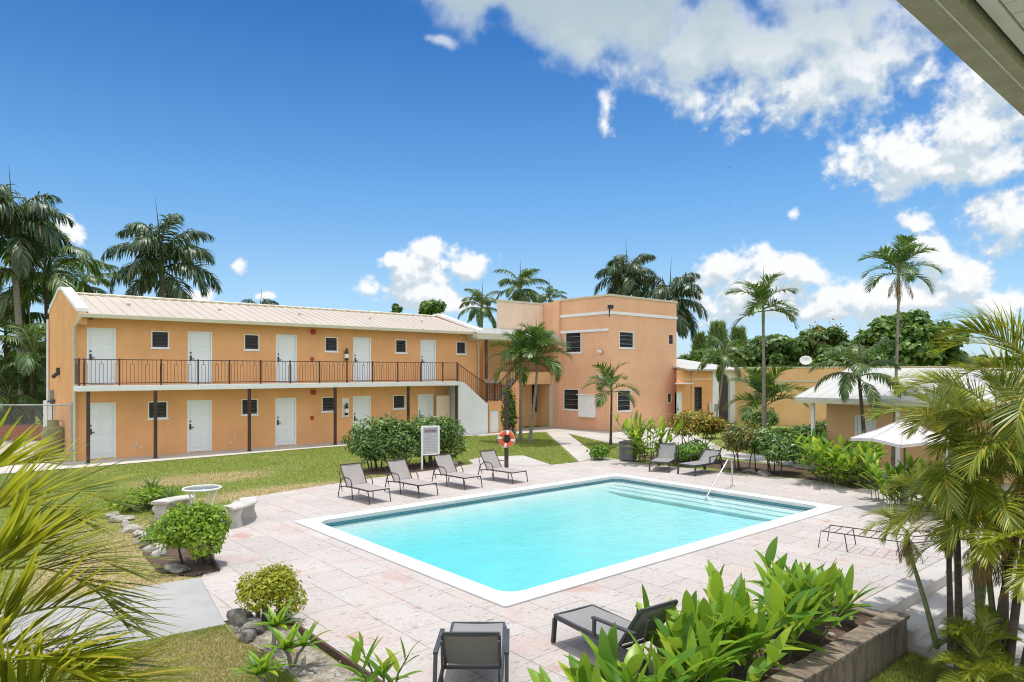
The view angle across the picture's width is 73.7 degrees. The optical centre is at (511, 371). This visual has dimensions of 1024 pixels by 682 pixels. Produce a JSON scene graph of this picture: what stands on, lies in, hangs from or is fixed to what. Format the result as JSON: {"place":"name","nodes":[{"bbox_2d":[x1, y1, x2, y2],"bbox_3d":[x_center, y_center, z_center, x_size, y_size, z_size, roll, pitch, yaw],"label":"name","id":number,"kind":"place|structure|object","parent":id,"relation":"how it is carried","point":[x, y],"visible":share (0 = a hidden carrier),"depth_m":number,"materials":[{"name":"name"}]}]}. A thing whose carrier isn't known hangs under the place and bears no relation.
{"place":"outdoors","nodes":[
{"label":"outdoors","id":0,"kind":"place"},
{"bbox_2d":[0,577,224,661],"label":"grey path","id":1,"kind":"structure","parent":0,"point":[196,606],"depth_m":9.25,"materials":[{"name":"concrete"}]},
{"bbox_2d":[58,623,298,681],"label":"grass","id":2,"kind":"structure","parent":0,"point":[223,655],"depth_m":7.84,"materials":[{"name":"green plant"}]},
{"bbox_2d":[0,413,1017,681],"bbox_3d":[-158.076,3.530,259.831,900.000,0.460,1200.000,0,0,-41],"label":"ground","id":3,"kind":"structure","parent":0,"point":[286,487],"depth_m":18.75,"materials":[{"name":"green plant"}]},
{"bbox_2d":[0,300,45,423],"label":"understory palm","id":4,"kind":"object","parent":3,"relation":"on","point":[27,362],"visible":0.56,"depth_m":33.73,"materials":[{"name":"green plant"}]},
{"bbox_2d":[0,348,45,423],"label":"understory palm","id":5,"kind":"object","parent":3,"relation":"on","point":[9,382],"visible":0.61,"depth_m":33.91,"materials":[{"name":"green plant"}]},
{"bbox_2d":[0,278,51,423],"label":"understory palm","id":6,"kind":"object","parent":3,"relation":"on","point":[36,316],"visible":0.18,"depth_m":39.92,"materials":[{"name":"green plant"}]},
{"bbox_2d":[0,439,67,462],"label":"service yard","id":7,"kind":"structure","parent":3,"relation":"on","point":[5,447],"depth_m":29.11,"materials":[{"name":"concrete"}]},
{"bbox_2d":[0,424,42,439],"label":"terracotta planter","id":8,"kind":"object","parent":7,"relation":"on","point":[20,427],"visible":0.3,"depth_m":32.39,"materials":[{"name":"ceramic"}]},
{"bbox_2d":[0,401,72,461],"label":"chain link fence","id":9,"kind":"object","parent":7,"relation":"on","point":[70,421],"visible":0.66,"depth_m":24.81,"materials":[{"name":"metal"}]},
{"bbox_2d":[37,420,63,455],"bbox_3d":[-18.098,2.608,27.045,1.378,1.360,1.000,0,0,-41],"label":"gas tank","id":10,"kind":"object","parent":7,"relation":"on","point":[56,429],"visible":0.54,"depth_m":26.78,"materials":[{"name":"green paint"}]},
{"bbox_2d":[0,171,77,423],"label":"royal palm","id":11,"kind":"object","parent":3,"relation":"on","point":[15,217],"visible":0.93,"depth_m":35.43,"materials":[{"name":"green plant"}]},
{"bbox_2d":[0,220,120,359],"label":"coconut palm","id":12,"kind":"object","parent":3,"relation":"on","point":[54,282],"visible":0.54,"depth_m":37.70,"materials":[{"name":"green plant"}]},
{"bbox_2d":[52,258,122,293],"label":"coconut palm","id":13,"kind":"object","parent":3,"relation":"on","point":[86,278],"visible":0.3,"depth_m":46.72,"materials":[{"name":"green plant"}]},
{"bbox_2d":[0,403,211,681],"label":"areca palm","id":14,"kind":"object","parent":3,"relation":"on","point":[29,534],"visible":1,"depth_m":3.43,"materials":[{"name":"green plant"}]},
{"bbox_2d":[103,484,185,510],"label":"shrub","id":15,"kind":"object","parent":3,"relation":"on","point":[153,494],"visible":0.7,"depth_m":16.18,"materials":[{"name":"green plant"}]},
{"bbox_2d":[101,198,222,299],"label":"royal palm","id":16,"kind":"object","parent":3,"relation":"on","point":[149,265],"visible":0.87,"depth_m":45.19,"materials":[{"name":"green plant"}]},
{"bbox_2d":[150,494,193,520],"bbox_3d":[-7.575,3.066,15.325,0.469,0.445,1.014,0,0,28],"label":"curved bench","id":17,"kind":"object","parent":3,"relation":"on","point":[162,505],"visible":0.79,"depth_m":15.01,"materials":[{"name":"white concrete"}]},
{"bbox_2d":[143,539,216,575],"bbox_3d":[-6.112,3.278,12.539,1.200,0.001,3.751,0,0,-26],"label":"bush bed","id":18,"kind":"object","parent":3,"relation":"on","point":[197,568],"visible":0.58,"depth_m":11.71,"materials":[{"name":"soil"}]},
{"bbox_2d":[146,497,232,564],"bbox_3d":[-5.325,2.755,11.493,1.213,1.154,1.236,0,0,13],"label":"bush","id":19,"kind":"object","parent":18,"relation":"on","point":[189,526],"visible":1,"depth_m":11.29,"materials":[{"name":"green plant"}]},
{"bbox_2d":[228,646,296,681],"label":"frangipani","id":20,"kind":"object","parent":3,"relation":"on","point":[262,665],"visible":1,"depth_m":7.03,"materials":[{"name":"green plant"}]},
{"bbox_2d":[0,431,527,473],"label":"wing walkway","id":21,"kind":"structure","parent":3,"relation":"on","point":[138,459],"depth_m":26.33,"materials":[{"name":"concrete"}]},
{"bbox_2d":[46,287,503,463],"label":"motel wing","id":22,"kind":"structure","parent":3,"relation":"on","point":[131,376],"depth_m":29.11,"materials":[{"name":"orange paint"}]},
{"bbox_2d":[87,327,115,384],"bbox_3d":[-15.386,-0.560,25.565,0.940,2.120,0.144,0,0,-41],"label":"door","id":23,"kind":"structure","parent":22,"relation":"in","point":[101,342],"depth_m":25.57,"materials":[{"name":"white paint"}]},
{"bbox_2d":[90,402,115,458],"bbox_3d":[-15.386,2.220,25.565,0.940,2.100,0.144,0,0,-41],"label":"door","id":24,"kind":"structure","parent":22,"relation":"in","point":[102,415],"depth_m":25.59,"materials":[{"name":"white paint"}]},
{"bbox_2d":[187,400,211,452],"bbox_3d":[-12.756,2.220,27.834,0.940,2.100,0.144,0,0,-41],"label":"door","id":25,"kind":"structure","parent":22,"relation":"in","point":[199,412],"depth_m":27.84,"materials":[{"name":"white paint"}]},
{"bbox_2d":[188,331,211,383],"bbox_3d":[-12.742,-0.560,27.846,0.940,2.120,0.144,0,0,-41],"label":"door","id":26,"kind":"structure","parent":22,"relation":"in","point":[199,343],"depth_m":27.86,"materials":[{"name":"white paint"}]},
{"bbox_2d":[275,398,295,445],"bbox_3d":[-10.024,2.220,30.190,0.940,2.100,0.144,0,0,-41],"label":"door","id":27,"kind":"structure","parent":22,"relation":"in","point":[285,408],"depth_m":30.19,"materials":[{"name":"white paint"}]},
{"bbox_2d":[276,334,296,382],"bbox_3d":[-10.007,-0.560,30.204,0.940,2.120,0.144,0,0,-41],"label":"door","id":28,"kind":"structure","parent":22,"relation":"in","point":[286,345],"depth_m":30.19,"materials":[{"name":"white paint"}]},
{"bbox_2d":[353,337,370,381],"bbox_3d":[-7.190,-0.560,32.634,0.940,2.120,0.144,0,0,-41],"label":"door","id":29,"kind":"structure","parent":22,"relation":"in","point":[361,345],"depth_m":32.62,"materials":[{"name":"white paint"}]},
{"bbox_2d":[353,396,370,438],"bbox_3d":[-7.209,2.220,32.618,0.940,2.100,0.144,0,0,-41],"label":"door","id":30,"kind":"structure","parent":22,"relation":"in","point":[361,404],"depth_m":32.62,"materials":[{"name":"white paint"}]},
{"bbox_2d":[418,394,433,419],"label":"door","id":31,"kind":"structure","parent":22,"relation":"in","point":[425,402],"depth_m":35.01,"materials":[{"name":"white paint"}]},
{"bbox_2d":[420,339,435,380],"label":"door","id":32,"kind":"structure","parent":22,"relation":"in","point":[427,347],"depth_m":35.09,"materials":[{"name":"white paint"}]},
{"bbox_2d":[227,621,360,681],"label":"border bed","id":33,"kind":"object","parent":3,"relation":"on","point":[320,661],"visible":0.56,"depth_m":7.77,"materials":[{"name":"beige gravel"}]},
{"bbox_2d":[233,561,309,621],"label":"bush","id":34,"kind":"object","parent":33,"relation":"on","point":[277,586],"visible":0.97,"depth_m":8.84,"materials":[{"name":"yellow plant"}]},
{"bbox_2d":[249,598,302,652],"bbox_3d":[-2.740,3.016,8.052,0.634,0.614,0.534,0,0,-41],"label":"frangipani","id":35,"kind":"object","parent":33,"relation":"on","point":[274,620],"visible":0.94,"depth_m":8.03,"materials":[{"name":"green plant"}]},
{"bbox_2d":[257,620,330,669],"bbox_3d":[-2.403,3.023,7.522,0.552,0.609,0.843,0,0,42],"label":"frangipani","id":36,"kind":"object","parent":33,"relation":"on","point":[287,645],"visible":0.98,"depth_m":7.52,"materials":[{"name":"green plant"}]},
{"bbox_2d":[333,631,421,681],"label":"ginger plant","id":37,"kind":"object","parent":33,"relation":"on","point":[383,668],"visible":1,"depth_m":6.86,"materials":[{"name":"green plant"}]},
{"bbox_2d":[283,615,382,681],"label":"bed edging","id":38,"kind":"object","parent":3,"relation":"on","point":[333,652],"visible":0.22,"depth_m":7.91,"materials":[{"name":"brown"}]},
{"bbox_2d":[363,461,462,474],"bbox_3d":[-3.516,3.290,23.278,4.670,0.001,1.805,0,0,-41],"label":"hedge bed","id":39,"kind":"object","parent":3,"relation":"on","point":[413,467],"visible":0.54,"depth_m":23.12,"materials":[{"name":"soil"}]},
{"bbox_2d":[340,412,470,471],"bbox_3d":[-3.571,2.348,23.478,4.926,1.975,2.116,0,0,-41],"label":"hedge","id":40,"kind":"object","parent":39,"relation":"on","point":[392,439],"visible":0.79,"depth_m":22.61,"materials":[{"name":"green plant"}]},
{"bbox_2d":[421,426,439,469],"bbox_3d":[-2.748,2.567,22.961,0.640,1.465,0.060,0,0,-23],"label":"notice board","id":41,"kind":"object","parent":39,"relation":"on","point":[430,440],"visible":0.99,"depth_m":22.93,"materials":[{"name":"white paint"}]},
{"bbox_2d":[457,285,502,328],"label":"coconut palm","id":42,"kind":"object","parent":3,"relation":"on","point":[485,311],"visible":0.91,"depth_m":69.48,"materials":[{"name":"green plant"}]},
{"bbox_2d":[500,379,518,441],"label":"climbing vine","id":43,"kind":"object","parent":3,"relation":"on","point":[512,413],"visible":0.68,"depth_m":31.57,"materials":[{"name":"green plant"}]},
{"bbox_2d":[469,455,550,464],"bbox_3d":[-0.219,3.280,24.957,2.639,0.001,2.916,0,0,-15],"label":"concrete pad","id":44,"kind":"object","parent":3,"relation":"on","point":[520,460],"visible":0.62,"depth_m":24.84,"materials":[{"name":"concrete"}]},
{"bbox_2d":[485,326,557,440],"bbox_3d":[0.500,0.501,32.642,3.537,5.697,3.432,0,0,-41],"label":"fan crowned palm","id":45,"kind":"object","parent":3,"relation":"on","point":[519,335],"visible":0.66,"depth_m":32.42,"materials":[{"name":"green plant"}]},
{"bbox_2d":[493,267,549,303],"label":"royal palm","id":46,"kind":"object","parent":3,"relation":"on","point":[521,280],"visible":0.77,"depth_m":71.50,"materials":[{"name":"green plant"}]},
{"bbox_2d":[502,321,574,441],"bbox_3d":[1.146,0.390,32.006,3.561,5.947,3.541,0,0,-41],"label":"fan crowned palm","id":47,"kind":"object","parent":3,"relation":"on","point":[539,344],"visible":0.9,"depth_m":31.56,"materials":[{"name":"green plant"}]},
{"bbox_2d":[466,294,677,431],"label":"corner building","id":48,"kind":"structure","parent":3,"relation":"on","point":[638,334],"depth_m":39.25,"materials":[{"name":"orange paint"}]},
{"bbox_2d":[201,457,983,681],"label":"pool deck","id":49,"kind":"structure","parent":3,"relation":"on","point":[351,591],"depth_m":11.38,"materials":[{"name":"beige stone"}]},
{"bbox_2d":[223,496,257,526],"bbox_3d":[-5.883,3.066,14.912,0.526,0.445,1.306,0,0,-1],"label":"curved bench","id":50,"kind":"object","parent":49,"relation":"on","point":[245,506],"visible":0.91,"depth_m":14.69,"materials":[{"name":"white concrete"}]},
{"bbox_2d":[338,462,390,504],"bbox_3d":[-3.820,2.864,17.603,0.638,0.852,1.595,0,0,-43],"label":"sun lounger","id":51,"kind":"object","parent":49,"relation":"on","point":[353,474],"visible":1,"depth_m":17.88,"materials":[{"name":"grey fabric"}]},
{"bbox_2d":[384,458,437,498],"bbox_3d":[-2.729,2.864,18.412,0.638,0.852,1.595,0,0,-45],"label":"sun lounger","id":52,"kind":"object","parent":49,"relation":"on","point":[399,470],"visible":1,"depth_m":18.67,"materials":[{"name":"grey fabric"}]},
{"bbox_2d":[432,453,482,489],"bbox_3d":[-1.599,2.864,19.651,0.638,0.852,1.595,0,0,-43],"label":"sun lounger","id":53,"kind":"object","parent":49,"relation":"on","point":[446,466],"visible":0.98,"depth_m":19.93,"materials":[{"name":"grey fabric"}]},
{"bbox_2d":[433,622,509,681],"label":"sun lounger","id":54,"kind":"object","parent":49,"relation":"on","point":[473,643],"visible":1,"depth_m":6.74,"materials":[{"name":"grey fabric"}]},
{"bbox_2d":[477,449,527,483],"bbox_3d":[-0.297,2.864,20.642,0.638,0.852,1.595,0,0,-44],"label":"sun lounger","id":55,"kind":"object","parent":49,"relation":"on","point":[491,461],"visible":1,"depth_m":20.90,"materials":[{"name":"fabric"}]},
{"bbox_2d":[325,479,810,591],"bbox_3d":[1.610,4.423,15.664,9.980,2.155,6.460,0,0,-41],"label":"pool basin","id":56,"kind":"object","parent":49,"relation":"in","point":[519,542],"visible":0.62,"depth_m":15.89,"materials":[{"name":"liquid"}]},
{"bbox_2d":[605,483,800,520],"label":"pool steps","id":57,"kind":"structure","parent":56,"relation":"on","point":[727,507],"depth_m":18.19,"materials":[{"name":"paint"}]},
{"bbox_2d":[294,473,842,607],"bbox_3d":[1.610,3.304,15.664,10.680,0.083,7.160,0,0,-41],"label":"pool coping","id":58,"kind":"object","parent":49,"relation":"on","point":[505,599],"visible":1,"depth_m":13.32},
{"bbox_2d":[551,599,688,675],"bbox_3d":[1.204,2.889,7.808,0.740,0.804,1.622,0,0,-35],"label":"sun lounger","id":59,"kind":"object","parent":49,"relation":"on","point":[590,620],"visible":0.73,"depth_m":7.60,"materials":[{"name":"grey fabric"}]},
{"bbox_2d":[649,443,679,472],"bbox_3d":[5.120,2.884,22.976,0.760,0.815,1.622,0,0,24],"label":"sun lounger","id":60,"kind":"object","parent":49,"relation":"on","point":[666,452],"visible":0.98,"depth_m":23.36,"materials":[{"name":"fabric"}]},
{"bbox_2d":[677,448,723,475],"bbox_3d":[6.113,2.928,22.147,1.622,0.728,0.760,0,0,-42],"label":"sun lounger","id":61,"kind":"object","parent":49,"relation":"on","point":[708,456],"visible":0.99,"depth_m":22.34,"materials":[{"name":"fabric"}]},
{"bbox_2d":[850,415,947,510],"bbox_3d":[9.315,2.160,16.200,1.768,2.280,1.768,0,0,-8],"label":"garden umbrella","id":62,"kind":"object","parent":49,"relation":"on","point":[888,434],"visible":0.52,"depth_m":15.87,"materials":[{"name":"white fabric"}]},
{"bbox_2d":[853,448,944,505],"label":"ginger clump","id":63,"kind":"object","parent":49,"relation":"on","point":[874,468],"visible":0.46,"depth_m":16.78,"materials":[{"name":"green plant"}]},
{"bbox_2d":[479,426,729,451],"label":"forecourt","id":64,"kind":"structure","parent":3,"relation":"on","point":[600,435],"depth_m":34.98,"materials":[{"name":"concrete"}]},
{"bbox_2d":[582,360,641,444],"bbox_3d":[4.393,1.371,30.863,2.450,3.962,2.603,0,0,-21],"label":"young palm","id":65,"kind":"object","parent":3,"relation":"on","point":[610,381],"visible":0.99,"depth_m":30.71,"materials":[{"name":"green plant"}]},
{"bbox_2d":[594,238,659,297],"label":"royal palm","id":66,"kind":"object","parent":3,"relation":"on","point":[620,269],"visible":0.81,"depth_m":54.95,"materials":[{"name":"green plant"}]},
{"bbox_2d":[610,410,685,462],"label":"ginger clump","id":67,"kind":"object","parent":3,"relation":"on","point":[635,436],"visible":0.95,"depth_m":24.30,"materials":[{"name":"green plant"}]},
{"bbox_2d":[636,270,708,340],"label":"royal palm","id":68,"kind":"object","parent":3,"relation":"on","point":[684,315],"visible":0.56,"depth_m":52.94,"materials":[{"name":"green plant"}]},
{"bbox_2d":[672,359,740,425],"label":"building","id":69,"kind":"structure","parent":3,"relation":"on","point":[695,391],"depth_m":42.04,"materials":[{"name":"orange paint"}]},
{"bbox_2d":[701,319,730,354],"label":"casuarina tree","id":70,"kind":"object","parent":3,"relation":"on","point":[718,330],"visible":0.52,"depth_m":65.54,"materials":[{"name":"green plant"}]},
{"bbox_2d":[697,335,752,416],"bbox_3d":[11.733,0.377,38.007,2.963,5.968,2.908,0,0,-41],"label":"young palm","id":71,"kind":"object","parent":3,"relation":"on","point":[726,361],"visible":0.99,"depth_m":37.98,"materials":[{"name":"green plant"}]},
{"bbox_2d":[724,270,800,454],"bbox_3d":[9.892,-0.415,27.077,2.949,7.531,3.202,0,0,21],"label":"feather palm","id":72,"kind":"object","parent":3,"relation":"on","point":[761,293],"visible":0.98,"depth_m":26.93,"materials":[{"name":"green plant"}]},
{"bbox_2d":[728,333,800,366],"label":"shade tree","id":73,"kind":"object","parent":3,"relation":"on","point":[779,350],"visible":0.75,"depth_m":52.62,"materials":[{"name":"green plant"}]},
{"bbox_2d":[723,361,810,429],"bbox_3d":[11.162,1.409,29.959,3.888,3.887,3.916,0,0,-41],"label":"feather palm","id":74,"kind":"object","parent":3,"relation":"on","point":[755,376],"visible":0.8,"depth_m":29.68,"materials":[{"name":"green plant"}]},
{"bbox_2d":[633,601,909,681],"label":"planter wall","id":75,"kind":"structure","parent":3,"relation":"on","point":[863,645],"depth_m":8.24,"materials":[{"name":"stone"}]},
{"bbox_2d":[527,658,601,681],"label":"ginger plant","id":76,"kind":"object","parent":75,"relation":"on","point":[541,676],"visible":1,"depth_m":6.51,"materials":[{"name":"green plant"}]},
{"bbox_2d":[558,643,666,681],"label":"ginger plant","id":77,"kind":"object","parent":75,"relation":"on","point":[582,671],"visible":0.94,"depth_m":6.41,"materials":[{"name":"green plant"}]},
{"bbox_2d":[562,622,711,681],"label":"ginger plant","id":78,"kind":"object","parent":75,"relation":"on","point":[606,649],"visible":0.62,"depth_m":6.77,"materials":[{"name":"green plant"}]},
{"bbox_2d":[626,598,748,681],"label":"ginger plant","id":79,"kind":"object","parent":75,"relation":"on","point":[673,630],"visible":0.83,"depth_m":6.84,"materials":[{"name":"green plant"}]},
{"bbox_2d":[636,584,751,681],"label":"ginger plant","id":80,"kind":"object","parent":75,"relation":"on","point":[709,651],"visible":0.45,"depth_m":6.69,"materials":[{"name":"green plant"}]},
{"bbox_2d":[664,578,794,681],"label":"ginger plant","id":81,"kind":"object","parent":75,"relation":"on","point":[759,667],"visible":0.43,"depth_m":7.21,"materials":[{"name":"green plant"}]},
{"bbox_2d":[698,559,825,674],"bbox_3d":[2.523,2.825,7.675,1.591,1.099,1.445,0,0,-41],"label":"ginger plant","id":82,"kind":"object","parent":75,"relation":"on","point":[764,631],"visible":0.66,"depth_m":7.52,"materials":[{"name":"green plant"}]},
{"bbox_2d":[705,565,839,660],"bbox_3d":[2.929,2.883,7.908,1.575,0.983,1.349,0,0,28],"label":"ginger plant","id":83,"kind":"object","parent":75,"relation":"on","point":[753,621],"visible":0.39,"depth_m":7.82,"materials":[{"name":"green plant"}]},
{"bbox_2d":[730,562,834,652],"bbox_3d":[3.208,2.874,8.329,1.444,1.001,1.380,0,0,-41],"label":"ginger plant","id":84,"kind":"object","parent":75,"relation":"on","point":[791,589],"visible":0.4,"depth_m":8.34,"materials":[{"name":"green plant"}]},
{"bbox_2d":[745,536,841,631],"bbox_3d":[3.598,2.818,8.870,1.192,1.112,1.129,0,0,21],"label":"ginger plant","id":85,"kind":"object","parent":75,"relation":"on","point":[819,576],"visible":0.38,"depth_m":9.06,"materials":[{"name":"green plant"}]},
{"bbox_2d":[732,558,879,646],"bbox_3d":[3.601,2.913,8.531,1.312,0.924,1.605,0,0,-9],"label":"ginger plant","id":86,"kind":"object","parent":75,"relation":"on","point":[779,573],"visible":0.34,"depth_m":8.28,"materials":[{"name":"green plant"}]},
{"bbox_2d":[804,559,874,619],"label":"ginger plant","id":87,"kind":"object","parent":75,"relation":"on","point":[837,575],"visible":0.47,"depth_m":9.27,"materials":[{"name":"green plant"}]},
{"bbox_2d":[639,455,919,493],"bbox_3d":[10.143,3.291,23.004,6.323,0.001,12.396,0,0,-30],"label":"shrub bed","id":88,"kind":"object","parent":3,"relation":"on","point":[791,471],"visible":0.32,"depth_m":22.43,"materials":[{"name":"soil"}]},
{"bbox_2d":[674,438,713,462],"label":"shrub","id":89,"kind":"object","parent":88,"relation":"on","point":[687,449],"visible":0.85,"depth_m":23.68,"materials":[{"name":"green plant"}]},
{"bbox_2d":[663,409,728,460],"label":"croton bush","id":90,"kind":"object","parent":88,"relation":"on","point":[695,422],"visible":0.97,"depth_m":24.72,"materials":[{"name":"green plant"}]},
{"bbox_2d":[715,420,770,471],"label":"croton bush","id":91,"kind":"object","parent":88,"relation":"on","point":[740,436],"visible":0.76,"depth_m":22.09,"materials":[{"name":"green plant"}]},
{"bbox_2d":[749,422,806,475],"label":"flowering bush","id":92,"kind":"object","parent":88,"relation":"on","point":[778,444],"visible":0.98,"depth_m":21.53,"materials":[{"name":"green plant"}]},
{"bbox_2d":[787,427,892,487],"bbox_3d":[9.509,2.492,19.986,2.848,1.665,3.021,0,0,-41],"label":"ginger clump","id":93,"kind":"object","parent":88,"relation":"on","point":[847,459],"visible":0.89,"depth_m":19.66,"materials":[{"name":"green plant"}]},
{"bbox_2d":[807,331,905,479],"bbox_3d":[10.529,0.965,20.764,2.470,4.781,2.699,0,0,-41],"label":"feather palm","id":94,"kind":"object","parent":88,"relation":"on","point":[858,368],"visible":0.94,"depth_m":20.68,"materials":[{"name":"green plant"}]},
{"bbox_2d":[856,234,943,468],"bbox_3d":[12.191,-0.505,21.556,2.396,7.717,2.390,0,0,-41],"label":"feather palm","id":95,"kind":"object","parent":88,"relation":"on","point":[899,259],"visible":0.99,"depth_m":21.40,"materials":[{"name":"green plant"}]},
{"bbox_2d":[792,318,857,366],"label":"flame tree","id":96,"kind":"object","parent":3,"relation":"on","point":[813,342],"visible":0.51,"depth_m":50.91,"materials":[{"name":"green plant"}]},
{"bbox_2d":[809,340,888,366],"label":"flame tree","id":97,"kind":"object","parent":3,"relation":"on","point":[829,355],"visible":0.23,"depth_m":44.89,"materials":[{"name":"green plant"}]},
{"bbox_2d":[731,366,1014,425],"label":"boundary wall","id":98,"kind":"structure","parent":3,"relation":"on","point":[791,412],"depth_m":41.13,"materials":[{"name":"orange paint"}]},
{"bbox_2d":[795,368,1023,482],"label":"pool house","id":99,"kind":"structure","parent":3,"relation":"on","point":[843,419],"depth_m":22.89,"materials":[{"name":"beige paint"}]},
{"bbox_2d":[852,308,973,367],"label":"shade tree","id":100,"kind":"object","parent":3,"relation":"on","point":[916,331],"visible":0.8,"depth_m":47.56,"materials":[{"name":"green plant"}]},
{"bbox_2d":[863,648,967,681],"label":"verge grass","id":101,"kind":"structure","parent":3,"relation":"on","point":[925,676],"depth_m":8.46,"materials":[{"name":"green plant"}]},
{"bbox_2d":[826,534,1021,660],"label":"terrace steps","id":102,"kind":"structure","parent":3,"relation":"on","point":[903,596],"depth_m":10.13,"materials":[{"name":"concrete"}]},
{"bbox_2d":[860,299,1023,681],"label":"areca palm","id":103,"kind":"object","parent":3,"relation":"on","point":[962,497],"visible":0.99,"depth_m":8.65,"materials":[{"name":"green plant"}]},
{"bbox_2d":[924,598,1023,681],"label":"areca palm","id":104,"kind":"object","parent":3,"relation":"on","point":[983,655],"visible":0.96,"depth_m":7.93,"materials":[{"name":"green plant"}]},
{"bbox_2d":[0,0,1023,522],"label":"sky","id":105,"kind":"structure","parent":0,"point":[364,155],"materials":[{"name":"blue"}]},
{"bbox_2d":[475,433,576,464],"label":"corner grass","id":106,"kind":"structure","parent":0,"point":[526,448],"depth_m":29.17,"materials":[{"name":"green plant"}]},
{"bbox_2d":[547,432,592,461],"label":"garden path","id":107,"kind":"structure","parent":0,"point":[573,447],"depth_m":30.19,"materials":[{"name":"concrete"}]},
{"bbox_2d":[896,0,1023,115],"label":"roof eave","id":108,"kind":"object","parent":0,"point":[983,40],"visible":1,"depth_m":2.66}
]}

